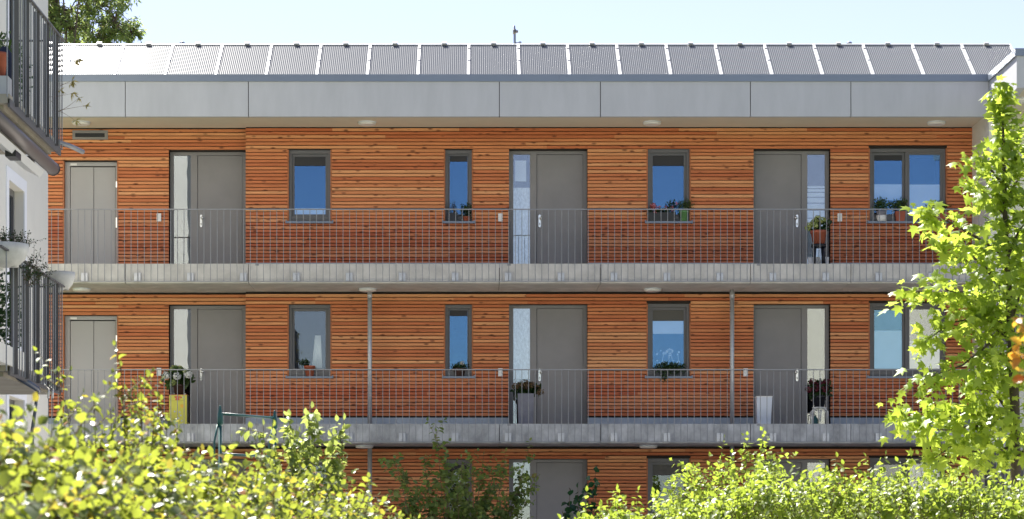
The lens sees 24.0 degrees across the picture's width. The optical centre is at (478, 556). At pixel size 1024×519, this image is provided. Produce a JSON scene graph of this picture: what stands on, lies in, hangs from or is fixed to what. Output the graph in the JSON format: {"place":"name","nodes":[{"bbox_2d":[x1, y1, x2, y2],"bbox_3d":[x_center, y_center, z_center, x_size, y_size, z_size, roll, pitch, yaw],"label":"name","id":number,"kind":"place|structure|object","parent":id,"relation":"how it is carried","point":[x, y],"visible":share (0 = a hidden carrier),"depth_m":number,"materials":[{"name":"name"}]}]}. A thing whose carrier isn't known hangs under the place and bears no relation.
{"place":"outdoors","nodes":[
{"label":"outdoors","id":0,"kind":"place"},
{"bbox_2d":[60,0,1023,49],"label":"sky","id":1,"kind":"structure","parent":0,"point":[165,21],"materials":[{"name":"white"}]},
{"bbox_3d":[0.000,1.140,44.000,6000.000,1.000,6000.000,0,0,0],"label":"ground","id":2,"kind":"structure","parent":0,"visible":0},
{"bbox_2d":[0,0,60,451],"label":"white house","id":3,"kind":"structure","parent":2,"relation":"on","point":[23,199],"depth_m":34.91,"materials":[{"name":"grey paint"}]},
{"bbox_2d":[0,51,5,75],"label":"flower pot","id":4,"kind":"object","parent":3,"relation":"on","point":[2,63],"visible":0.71,"depth_m":25.64,"materials":[{"name":"ceramic"}]},
{"bbox_2d":[0,46,11,78],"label":"folded parasol","id":5,"kind":"object","parent":3,"relation":"on","point":[2,48],"visible":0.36,"depth_m":25.92,"materials":[{"name":"blue fabric"}]},
{"bbox_2d":[0,271,20,347],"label":"balcony plant","id":6,"kind":"object","parent":3,"relation":"on","point":[3,315],"visible":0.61,"depth_m":26.37,"materials":[{"name":"green plant"}]},
{"bbox_2d":[0,31,32,102],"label":"balcony plant","id":7,"kind":"object","parent":3,"relation":"on","point":[9,41],"visible":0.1,"depth_m":26.96,"materials":[{"name":"green plant"}]},
{"bbox_2d":[6,395,26,445],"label":"window","id":8,"kind":"structure","parent":3,"relation":"in","point":[9,409],"depth_m":34.91,"materials":[{"name":"white glass"}]},
{"bbox_2d":[6,165,26,350],"bbox_3d":[-6.691,-4.150,34.425,0.218,2.620,1.490,0,0,0],"label":"window","id":9,"kind":"structure","parent":3,"relation":"in","point":[11,175],"depth_m":34.91,"materials":[{"name":"white glass"}]},
{"bbox_2d":[8,0,26,155],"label":"window","id":10,"kind":"structure","parent":3,"relation":"in","point":[9,1],"depth_m":34.91,"materials":[{"name":"white glass"}]},
{"bbox_2d":[16,378,40,447],"bbox_3d":[-4.938,-0.561,26.502,0.141,2.854,0.632,0,0,6],"label":"drain pipe","id":11,"kind":"object","parent":3,"relation":"attached to","point":[33,386],"visible":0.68,"depth_m":26.68,"materials":[{"name":"grey metal"}]},
{"bbox_2d":[0,111,59,176],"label":"rolled awning","id":12,"kind":"object","parent":3,"relation":"attached to","point":[21,139],"visible":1,"depth_m":26.82,"materials":[{"name":"grey-brown fabric"},{"name":"metal"}]},
{"bbox_2d":[0,245,64,391],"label":"balcony railing","id":13,"kind":"object","parent":3,"relation":"on","point":[26,318],"visible":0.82,"depth_m":26.89,"materials":[{"name":"metal"}]},
{"bbox_2d":[0,241,28,270],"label":"bowl planter","id":14,"kind":"object","parent":13,"relation":"on","point":[17,252],"visible":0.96,"depth_m":25.14,"materials":[{"name":"white ceramic"}]},
{"bbox_2d":[0,226,56,288],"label":"bowl plant","id":15,"kind":"object","parent":13,"relation":"on","point":[38,274],"visible":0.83,"depth_m":25.55,"materials":[{"name":"green plant"}]},
{"bbox_2d":[47,271,74,289],"bbox_3d":[-4.952,-3.248,28.600,0.340,0.235,0.340,0,0,0],"label":"bowl planter","id":16,"kind":"object","parent":13,"relation":"on","point":[66,279],"visible":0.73,"depth_m":28.47,"materials":[{"name":"white ceramic"}]},
{"bbox_2d":[2,0,64,149],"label":"balcony railing","id":17,"kind":"object","parent":3,"relation":"on","point":[48,26],"visible":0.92,"depth_m":26.89,"materials":[{"name":"metal"}]},
{"bbox_2d":[51,58,90,125],"bbox_3d":[-4.762,-5.432,28.215,0.457,0.786,0.457,0,0,0],"label":"trailing plant","id":18,"kind":"object","parent":17,"relation":"attached to","point":[77,62],"visible":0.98,"depth_m":28.26,"materials":[{"name":"green plant"}]},
{"bbox_2d":[44,383,49,415],"bbox_3d":[-4.936,-1.794,27.455,0.026,0.402,0.317,0,0,6],"label":"hanging tube","id":19,"kind":"object","parent":3,"relation":"hanging from","point":[48,393],"visible":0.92,"depth_m":27.59,"materials":[{"name":"silver metal"}]},
{"bbox_2d":[60,140,84,153],"bbox_3d":[-4.834,-4.848,28.576,0.058,0.098,0.510,0,0,27],"label":"rain spout","id":20,"kind":"object","parent":3,"relation":"attached to","point":[74,147],"visible":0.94,"depth_m":28.59,"materials":[{"name":"metal"}]},
{"bbox_2d":[48,0,146,43],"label":"tall tree","id":21,"kind":"object","parent":2,"relation":"on","point":[60,18],"visible":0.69,"depth_m":60.31,"materials":[{"name":"green plant"}]},
{"bbox_2d":[33,339,189,490],"bbox_3d":[-1.748,0.312,11.510,0.791,2.659,0.679,0,0,0],"label":"young shrub","id":22,"kind":"object","parent":2,"relation":"on","point":[159,429],"visible":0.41,"depth_m":11.45,"materials":[{"name":"green plant"}]},
{"bbox_2d":[0,384,420,518],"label":"long hedge","id":23,"kind":"object","parent":2,"relation":"on","point":[65,482],"visible":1,"depth_m":9.07,"materials":[{"name":"green plant"}]},
{"bbox_2d":[212,405,277,485],"bbox_3d":[-1.954,0.175,20.077,0.082,2.830,0.846,0,0,33],"label":"garden frame","id":24,"kind":"object","parent":2,"relation":"on","point":[220,422],"visible":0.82,"depth_m":19.80,"materials":[{"name":"green metal"}]},
{"bbox_2d":[236,402,356,505],"bbox_3d":[-1.366,0.203,18.508,0.874,2.776,0.682,0,0,-18],"label":"apple shrub","id":25,"kind":"object","parent":2,"relation":"on","point":[310,450],"visible":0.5,"depth_m":18.41,"materials":[{"name":"green plant"}]},
{"bbox_2d":[48,74,988,518],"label":"timber apartment building","id":26,"kind":"structure","parent":2,"relation":"on","point":[558,146],"depth_m":45.50,"materials":[{"name":"timber cladding"},{"name":"concrete"},{"name":"glass"}]},
{"bbox_2d":[51,42,74,73],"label":"solar collector","id":27,"kind":"object","parent":26,"relation":"on","point":[67,50],"visible":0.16,"depth_m":45.03,"materials":[{"name":"grey"}]},
{"bbox_2d":[72,120,89,125],"bbox_3d":[-7.410,-8.081,45.000,0.344,0.075,0.344,0,0,0],"label":"ceiling light","id":28,"kind":"object","parent":26,"relation":"attached to","point":[84,123],"visible":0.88,"depth_m":44.91,"materials":[{"name":"white plastic"}]},
{"bbox_2d":[72,288,90,291],"bbox_3d":[-7.400,-4.974,45.000,0.344,0.075,0.344,0,0,0],"label":"ceiling light","id":29,"kind":"object","parent":26,"relation":"attached to","point":[81,289],"visible":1,"depth_m":44.88,"materials":[{"name":"white plastic"}]},
{"bbox_2d":[63,315,118,423],"bbox_3d":[-7.339,-3.494,45.772,1.051,2.124,0.256,0,0,0],"label":"door","id":30,"kind":"structure","parent":26,"relation":"in","point":[87,340],"depth_m":45.80,"materials":[{"name":"grey"}]},
{"bbox_2d":[63,161,118,263],"bbox_3d":[-7.339,-6.414,45.772,1.051,2.124,0.256,0,0,0],"label":"lift door","id":31,"kind":"structure","parent":26,"relation":"in","point":[86,185],"depth_m":45.80,"materials":[{"name":"grey metal"}]},
{"bbox_2d":[64,42,123,73],"bbox_3d":[-7.144,-9.233,44.821,0.949,0.897,1.236,0,0,0],"label":"solar collector","id":32,"kind":"object","parent":26,"relation":"on","point":[99,58],"visible":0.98,"depth_m":44.86,"materials":[{"name":"metal"}]},
{"bbox_2d":[115,42,172,73],"bbox_3d":[-6.216,-9.233,44.821,0.949,0.897,1.236,0,0,0],"label":"solar collector","id":33,"kind":"object","parent":26,"relation":"on","point":[148,58],"visible":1,"depth_m":44.84,"materials":[{"name":"glass"}]},
{"bbox_2d":[169,394,188,423],"bbox_3d":[-5.575,-2.711,44.950,0.347,0.591,0.310,0,0,0],"label":"yellow cabinet","id":34,"kind":"object","parent":26,"relation":"on","point":[183,408],"visible":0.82,"depth_m":44.80,"materials":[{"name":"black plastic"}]},
{"bbox_2d":[160,365,195,393],"bbox_3d":[-5.590,-3.287,44.918,0.676,0.565,0.553,0,0,0],"label":"hydrangea","id":35,"kind":"object","parent":34,"relation":"on","point":[183,377],"visible":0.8,"depth_m":44.86,"materials":[{"name":"green plant"}]},
{"bbox_2d":[165,42,221,73],"bbox_3d":[-5.290,-9.233,44.821,0.949,0.897,1.236,0,0,0],"label":"solar collector","id":36,"kind":"object","parent":26,"relation":"on","point":[197,58],"visible":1,"depth_m":44.84,"materials":[{"name":"metal"}]},
{"bbox_2d":[170,306,245,423],"bbox_3d":[-5.130,-3.596,46.030,1.457,2.328,0.521,0,0,0],"label":"door","id":37,"kind":"structure","parent":26,"relation":"in","point":[201,337],"depth_m":45.87,"materials":[{"name":"grey glass"}]},
{"bbox_2d":[170,152,245,263],"bbox_3d":[-5.130,-6.516,46.030,1.457,2.328,0.521,0,0,0],"label":"door","id":38,"kind":"structure","parent":26,"relation":"in","point":[198,180],"depth_m":45.87,"materials":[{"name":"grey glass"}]},
{"bbox_2d":[176,459,245,489],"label":"door","id":39,"kind":"structure","parent":26,"relation":"in","point":[237,461],"depth_m":45.85,"materials":[{"name":"grey glass"}]},
{"bbox_2d":[216,42,271,73],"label":"solar collector","id":40,"kind":"object","parent":26,"relation":"on","point":[247,58],"visible":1,"depth_m":44.84,"materials":[{"name":"metal"}]},
{"bbox_2d":[266,42,320,73],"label":"solar collector","id":41,"kind":"object","parent":26,"relation":"on","point":[296,58],"visible":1,"depth_m":44.84,"materials":[{"name":"metal"}]},
{"bbox_2d":[285,305,332,377],"bbox_3d":[-3.183,-4.049,45.900,0.899,1.395,0.960,0,0,0],"label":"window","id":42,"kind":"structure","parent":26,"relation":"in","point":[309,327],"depth_m":45.74,"materials":[{"name":"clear glass"}]},
{"bbox_2d":[299,358,314,375],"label":"potted plant","id":43,"kind":"object","parent":42,"relation":"on","point":[308,372],"visible":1,"depth_m":45.43,"materials":[{"name":"green plant"}]},
{"bbox_2d":[285,150,332,223],"bbox_3d":[-3.183,-6.969,45.900,0.899,1.395,0.960,0,0,0],"label":"window","id":44,"kind":"structure","parent":26,"relation":"in","point":[309,172],"depth_m":45.61,"materials":[{"name":"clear glass"}]},
{"bbox_2d":[287,459,331,484],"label":"window","id":45,"kind":"structure","parent":26,"relation":"in","point":[320,463],"depth_m":46.38,"materials":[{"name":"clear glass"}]},
{"bbox_2d":[317,42,369,73],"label":"solar collector","id":46,"kind":"object","parent":26,"relation":"on","point":[345,58],"visible":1,"depth_m":44.84,"materials":[{"name":"metal"}]},
{"bbox_2d":[355,445,373,448],"bbox_3d":[-2.126,-2.053,45.000,0.344,0.075,0.344,0,0,0],"label":"ceiling light","id":47,"kind":"object","parent":26,"relation":"attached to","point":[364,446],"visible":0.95,"depth_m":44.86,"materials":[{"name":"white plastic"}]},
{"bbox_2d":[358,120,375,125],"bbox_3d":[-2.075,-8.081,45.000,0.344,0.075,0.344,0,0,0],"label":"ceiling light","id":48,"kind":"object","parent":26,"relation":"attached to","point":[367,123],"visible":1,"depth_m":44.89,"materials":[{"name":"white plastic"}]},
{"bbox_2d":[359,288,376,291],"bbox_3d":[-2.066,-4.974,45.000,0.344,0.075,0.344,0,0,0],"label":"ceiling light","id":49,"kind":"object","parent":26,"relation":"attached to","point":[367,289],"visible":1,"depth_m":44.88,"materials":[{"name":"white plastic"}]},
{"bbox_2d":[367,42,419,73],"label":"solar collector","id":50,"kind":"object","parent":26,"relation":"on","point":[394,58],"visible":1,"depth_m":44.84,"materials":[{"name":"metal"}]},
{"bbox_2d":[418,42,468,73],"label":"solar collector","id":51,"kind":"object","parent":26,"relation":"on","point":[444,58],"visible":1,"depth_m":44.84,"materials":[{"name":"metal"}]},
{"bbox_2d":[445,201,457,220],"bbox_3d":[-0.508,-6.516,45.475,0.244,0.411,0.160,0,0,0],"label":"planter box","id":52,"kind":"object","parent":26,"relation":"on","point":[450,216],"visible":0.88,"depth_m":45.44,"materials":[{"name":"black plastic"}]},
{"bbox_2d":[444,460,472,518],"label":"window","id":53,"kind":"structure","parent":26,"relation":"in","point":[450,461],"depth_m":45.55,"materials":[{"name":"clear glass"}]},
{"bbox_2d":[443,305,474,377],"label":"window","id":54,"kind":"structure","parent":26,"relation":"in","point":[458,319],"depth_m":45.61,"materials":[{"name":"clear glass"}]},
{"bbox_2d":[443,150,474,223],"bbox_3d":[-0.375,-6.969,45.900,0.615,1.395,0.960,0,0,0],"label":"window","id":55,"kind":"structure","parent":26,"relation":"in","point":[458,164],"depth_m":45.61,"materials":[{"name":"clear glass"}]},
{"bbox_2d":[451,361,469,375],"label":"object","id":56,"kind":"object","parent":26,"relation":"on","point":[459,372],"visible":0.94,"depth_m":45.42,"materials":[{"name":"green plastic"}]},
{"bbox_2d":[460,202,472,220],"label":"potted plant","id":57,"kind":"object","parent":26,"relation":"on","point":[466,217],"visible":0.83,"depth_m":45.47,"materials":[{"name":"green plant"}]},
{"bbox_2d":[468,42,518,73],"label":"solar collector","id":58,"kind":"object","parent":26,"relation":"on","point":[493,58],"visible":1,"depth_m":44.84,"materials":[{"name":"metal"}]},
{"bbox_2d":[48,209,985,281],"bbox_3d":[0.157,-5.663,43.959,18.314,1.327,0.078,0,0,0],"label":"gallery railing","id":59,"kind":"object","parent":26,"relation":"attached to","point":[349,277],"visible":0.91,"depth_m":43.93,"materials":[{"name":"metal"}]},
{"bbox_2d":[513,25,521,43],"bbox_3d":[0.741,-9.386,45.650,0.080,1.352,0.277,0,0,-29],"label":"roof antenna","id":60,"kind":"object","parent":26,"relation":"on","point":[515,31],"visible":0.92,"depth_m":45.73,"materials":[{"name":"silver metal"}]},
{"bbox_2d":[51,369,985,441],"bbox_3d":[0.157,-2.744,43.959,18.314,1.327,0.078,0,0,0],"label":"gallery railing","id":61,"kind":"object","parent":26,"relation":"attached to","point":[719,437],"visible":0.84,"depth_m":43.93,"materials":[{"name":"metal"}]},
{"bbox_2d":[518,393,533,423],"bbox_3d":[0.881,-2.720,44.950,0.300,0.609,0.300,0,0,0],"label":"tall planter","id":62,"kind":"object","parent":26,"relation":"on","point":[522,408],"visible":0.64,"depth_m":44.81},
{"bbox_2d":[510,379,543,398],"bbox_3d":[0.903,-3.096,44.931,0.641,0.398,0.430,0,0,0],"label":"hydrangea","id":63,"kind":"object","parent":62,"relation":"in","point":[522,387],"visible":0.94,"depth_m":44.85,"materials":[{"name":"green plant"}]},
{"bbox_2d":[517,42,569,73],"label":"solar collector","id":64,"kind":"object","parent":26,"relation":"on","point":[542,58],"visible":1,"depth_m":44.84,"materials":[{"name":"metal"}]},
{"bbox_2d":[509,459,586,518],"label":"door","id":65,"kind":"structure","parent":26,"relation":"in","point":[556,476],"depth_m":45.72,"materials":[{"name":"grey glass"}]},
{"bbox_2d":[509,305,586,423],"bbox_3d":[1.318,-3.593,45.879,1.480,2.323,0.521,0,0,0],"label":"door","id":66,"kind":"structure","parent":26,"relation":"in","point":[540,336],"depth_m":45.72,"materials":[{"name":"grey glass"}]},
{"bbox_2d":[509,151,586,263],"bbox_3d":[1.318,-6.513,45.879,1.480,2.323,0.521,0,0,0],"label":"door","id":67,"kind":"structure","parent":26,"relation":"in","point":[537,179],"depth_m":45.72,"materials":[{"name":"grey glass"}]},
{"bbox_2d":[567,42,619,73],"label":"solar collector","id":68,"kind":"object","parent":26,"relation":"on","point":[592,58],"visible":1,"depth_m":44.84,"materials":[{"name":"metal"}]},
{"bbox_2d":[616,42,670,73],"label":"solar collector","id":69,"kind":"object","parent":26,"relation":"on","point":[641,58],"visible":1,"depth_m":44.84,"materials":[{"name":"metal"}]},
{"bbox_2d":[639,445,656,448],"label":"ceiling light","id":70,"kind":"object","parent":26,"relation":"attached to","point":[647,446],"visible":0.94,"depth_m":44.86,"materials":[{"name":"white plastic"}]},
{"bbox_2d":[643,120,660,125],"bbox_3d":[3.239,-8.081,45.000,0.344,0.075,0.344,0,0,0],"label":"ceiling light","id":71,"kind":"object","parent":26,"relation":"attached to","point":[651,123],"visible":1,"depth_m":44.89,"materials":[{"name":"white plastic"}]},
{"bbox_2d":[643,288,661,291],"bbox_3d":[3.249,-4.974,45.000,0.344,0.075,0.344,0,0,0],"label":"ceiling light","id":72,"kind":"object","parent":26,"relation":"attached to","point":[652,289],"visible":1,"depth_m":44.88,"materials":[{"name":"white plastic"}]},
{"bbox_2d":[648,199,677,220],"bbox_3d":[3.454,-6.524,45.482,0.624,0.426,0.220,0,0,0],"label":"flower trough","id":73,"kind":"object","parent":26,"relation":"on","point":[660,216],"visible":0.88,"depth_m":45.43,"materials":[{"name":"black plastic"}]},
{"bbox_2d":[646,458,690,518],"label":"window","id":74,"kind":"structure","parent":26,"relation":"in","point":[658,471],"depth_m":45.61,"materials":[{"name":"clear glass"}]},
{"bbox_2d":[645,303,692,377],"bbox_3d":[3.589,-4.059,45.900,0.899,1.415,0.960,0,0,0],"label":"window","id":75,"kind":"structure","parent":26,"relation":"in","point":[668,326],"depth_m":45.61,"materials":[{"name":"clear glass"}]},
{"bbox_2d":[645,149,692,223],"bbox_3d":[3.589,-6.979,45.900,0.899,1.415,0.960,0,0,0],"label":"window","id":76,"kind":"structure","parent":26,"relation":"in","point":[668,171],"depth_m":45.61,"materials":[{"name":"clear glass"}]},
{"bbox_2d":[652,360,687,382],"bbox_3d":[3.597,-3.474,45.437,0.688,0.444,0.242,0,0,0],"label":"evergreen trough","id":77,"kind":"object","parent":26,"relation":"on","point":[670,365],"visible":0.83,"depth_m":45.42,"materials":[{"name":"green plastic"}]},
{"bbox_2d":[675,199,694,220],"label":"potted plant","id":78,"kind":"object","parent":26,"relation":"on","point":[683,215],"visible":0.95,"depth_m":45.44,"materials":[{"name":"green plant"}]},
{"bbox_2d":[665,42,720,73],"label":"solar collector","id":79,"kind":"object","parent":26,"relation":"on","point":[690,58],"visible":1,"depth_m":44.84,"materials":[{"name":"metal"}]},
{"bbox_2d":[715,42,771,73],"bbox_3d":[4.907,-9.233,44.821,0.949,0.897,1.236,0,0,0],"label":"solar collector","id":80,"kind":"object","parent":26,"relation":"on","point":[739,58],"visible":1,"depth_m":44.84,"materials":[{"name":"metal"}]},
{"bbox_2d":[755,396,772,423],"bbox_3d":[5.313,-2.695,44.945,0.300,0.559,0.280,0,0,0],"label":"white bin","id":81,"kind":"object","parent":26,"relation":"on","point":[766,405],"visible":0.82,"depth_m":44.81,"materials":[{"name":"white plastic"}]},
{"bbox_2d":[753,305,828,423],"bbox_3d":[5.916,-3.593,45.879,1.450,2.323,0.521,0,0,0],"label":"door","id":82,"kind":"structure","parent":26,"relation":"in","point":[785,336],"depth_m":45.72,"materials":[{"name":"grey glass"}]},
{"bbox_2d":[753,151,828,263],"bbox_3d":[5.916,-6.513,45.879,1.450,2.323,0.521,0,0,0],"label":"door","id":83,"kind":"structure","parent":26,"relation":"in","point":[782,179],"depth_m":45.72,"materials":[{"name":"grey glass"}]},
{"bbox_2d":[754,459,828,518],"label":"door","id":84,"kind":"structure","parent":26,"relation":"in","point":[804,464],"depth_m":45.72,"materials":[{"name":"grey glass"}]},
{"bbox_2d":[764,42,822,73],"bbox_3d":[5.835,-9.233,44.821,0.949,0.897,1.236,0,0,0],"label":"solar collector","id":85,"kind":"object","parent":26,"relation":"on","point":[789,58],"visible":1,"depth_m":44.84,"materials":[{"name":"metal"}]},
{"bbox_2d":[811,243,825,263],"bbox_3d":[6.340,-5.571,44.950,0.280,0.475,0.280,0,0,0],"label":"black stool","id":86,"kind":"object","parent":26,"relation":"on","point":[821,246],"visible":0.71,"depth_m":44.85,"materials":[{"name":"black plastic"}]},
{"bbox_2d":[804,215,831,243],"bbox_3d":[6.325,-6.079,44.926,0.419,0.541,0.388,0,0,39],"label":"hydrangea","id":87,"kind":"object","parent":86,"relation":"on","point":[819,233],"visible":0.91,"depth_m":44.85,"materials":[{"name":"plant"}]},
{"bbox_2d":[810,407,828,423],"bbox_3d":[6.350,-2.595,44.950,0.322,0.359,0.270,0,0,0],"label":"plant stool","id":88,"kind":"object","parent":26,"relation":"on","point":[817,408],"visible":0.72,"depth_m":44.86,"materials":[{"name":"white plastic"}]},
{"bbox_2d":[805,378,832,406],"bbox_3d":[6.340,-3.046,44.942,0.554,0.544,0.483,0,0,0],"label":"hydrangea","id":89,"kind":"object","parent":88,"relation":"on","point":[819,392],"visible":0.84,"depth_m":44.85,"materials":[{"name":"red plant"}]},
{"bbox_2d":[814,42,872,73],"bbox_3d":[6.761,-9.233,44.821,0.949,0.897,1.236,0,0,0],"label":"solar collector","id":90,"kind":"object","parent":26,"relation":"on","point":[838,58],"visible":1,"depth_m":44.84,"materials":[{"name":"metal"}]},
{"bbox_2d":[872,197,890,220],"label":"potted plant","id":91,"kind":"object","parent":26,"relation":"on","point":[882,215],"visible":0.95,"depth_m":45.43,"materials":[{"name":"green plant"}]},
{"bbox_2d":[863,42,923,73],"bbox_3d":[7.689,-9.233,44.821,0.949,0.897,1.236,0,0,0],"label":"solar collector","id":92,"kind":"object","parent":26,"relation":"on","point":[887,58],"visible":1,"depth_m":44.84,"materials":[{"name":"metal"}]},
{"bbox_2d":[891,198,907,220],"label":"potted plant","id":93,"kind":"object","parent":26,"relation":"on","point":[902,213],"visible":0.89,"depth_m":45.42,"materials":[{"name":"green plant"}]},
{"bbox_2d":[867,303,946,377],"bbox_3d":[8.100,-4.064,45.900,1.548,1.425,0.960,0,0,0],"label":"window","id":94,"kind":"structure","parent":26,"relation":"in","point":[890,337],"depth_m":45.63,"materials":[{"name":"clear glass"}]},
{"bbox_2d":[868,458,946,518],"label":"window","id":95,"kind":"structure","parent":26,"relation":"in","point":[873,462],"depth_m":46.31,"materials":[{"name":"clear glass"}]},
{"bbox_2d":[867,148,949,223],"bbox_3d":[8.100,-6.984,45.900,1.548,1.425,0.960,0,0,0],"label":"window","id":96,"kind":"structure","parent":26,"relation":"in","point":[917,176],"depth_m":45.61,"materials":[{"name":"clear glass"}]},
{"bbox_2d":[927,120,945,125],"bbox_3d":[8.543,-8.081,45.000,0.344,0.075,0.344,0,0,0],"label":"ceiling light","id":97,"kind":"object","parent":26,"relation":"attached to","point":[936,123],"visible":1,"depth_m":44.89,"materials":[{"name":"white plastic"}]},
{"bbox_2d":[925,200,952,220],"bbox_3d":[8.681,-6.517,45.472,0.547,0.412,0.201,0,0,0],"label":"potted plant","id":98,"kind":"object","parent":26,"relation":"on","point":[942,215],"visible":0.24,"depth_m":45.43,"materials":[{"name":"green plant"}]},
{"bbox_2d":[912,42,973,73],"bbox_3d":[8.616,-9.233,44.821,0.949,0.897,1.236,0,0,0],"label":"solar collector","id":99,"kind":"object","parent":26,"relation":"on","point":[936,58],"visible":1,"depth_m":44.84,"materials":[{"name":"metal"}]},
{"bbox_2d":[962,42,1012,73],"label":"solar collector","id":100,"kind":"object","parent":26,"relation":"on","point":[986,58],"visible":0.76,"depth_m":45.02,"materials":[{"name":"metal"}]},
{"bbox_2d":[650,426,797,518],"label":"light green bush","id":101,"kind":"object","parent":2,"relation":"on","point":[716,479],"visible":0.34,"depth_m":23.96,"materials":[{"name":"green plant"}]},
{"bbox_2d":[557,449,1023,518],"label":"pointed leaf hedge","id":102,"kind":"object","parent":2,"relation":"on","point":[888,499],"visible":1,"depth_m":18.48,"materials":[{"name":"green plant"}]},
{"bbox_2d":[877,75,1023,491],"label":"maple tree","id":103,"kind":"object","parent":2,"relation":"on","point":[987,314],"visible":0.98,"depth_m":21.96,"materials":[{"name":"green plant"}]},
{"bbox_2d":[972,48,1023,501],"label":"white wing building","id":104,"kind":"structure","parent":2,"relation":"on","point":[1010,66],"depth_m":44.00,"materials":[{"name":"paint"}]},
{"bbox_2d":[984,288,1023,358],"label":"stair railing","id":105,"kind":"object","parent":104,"relation":"attached to","point":[1022,316],"visible":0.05,"depth_m":43.26,"materials":[{"name":"metal"}]},
{"bbox_2d":[985,453,1023,501],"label":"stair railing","id":106,"kind":"object","parent":104,"relation":"attached to","point":[1002,474],"visible":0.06,"depth_m":43.35,"materials":[{"name":"metal"}]},
{"bbox_2d":[1008,317,1023,384],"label":"red leaved shrub","id":107,"kind":"object","parent":2,"relation":"on","point":[1016,361],"visible":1,"depth_m":9.48,"materials":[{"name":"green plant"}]},
{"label":"terrace","id":108,"kind":"structure","parent":0,"visible":0},
{"bbox_2d":[377,417,539,518],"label":"loose shrub","id":109,"kind":"object","parent":108,"relation":"on","point":[480,507],"visible":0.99,"depth_m":40.20,"materials":[{"name":"green plant"}]},
{"bbox_2d":[561,466,599,518],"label":"broad leaved shrub","id":110,"kind":"object","parent":108,"relation":"on","point":[572,507],"visible":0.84,"depth_m":41.37,"materials":[{"name":"green plant"}]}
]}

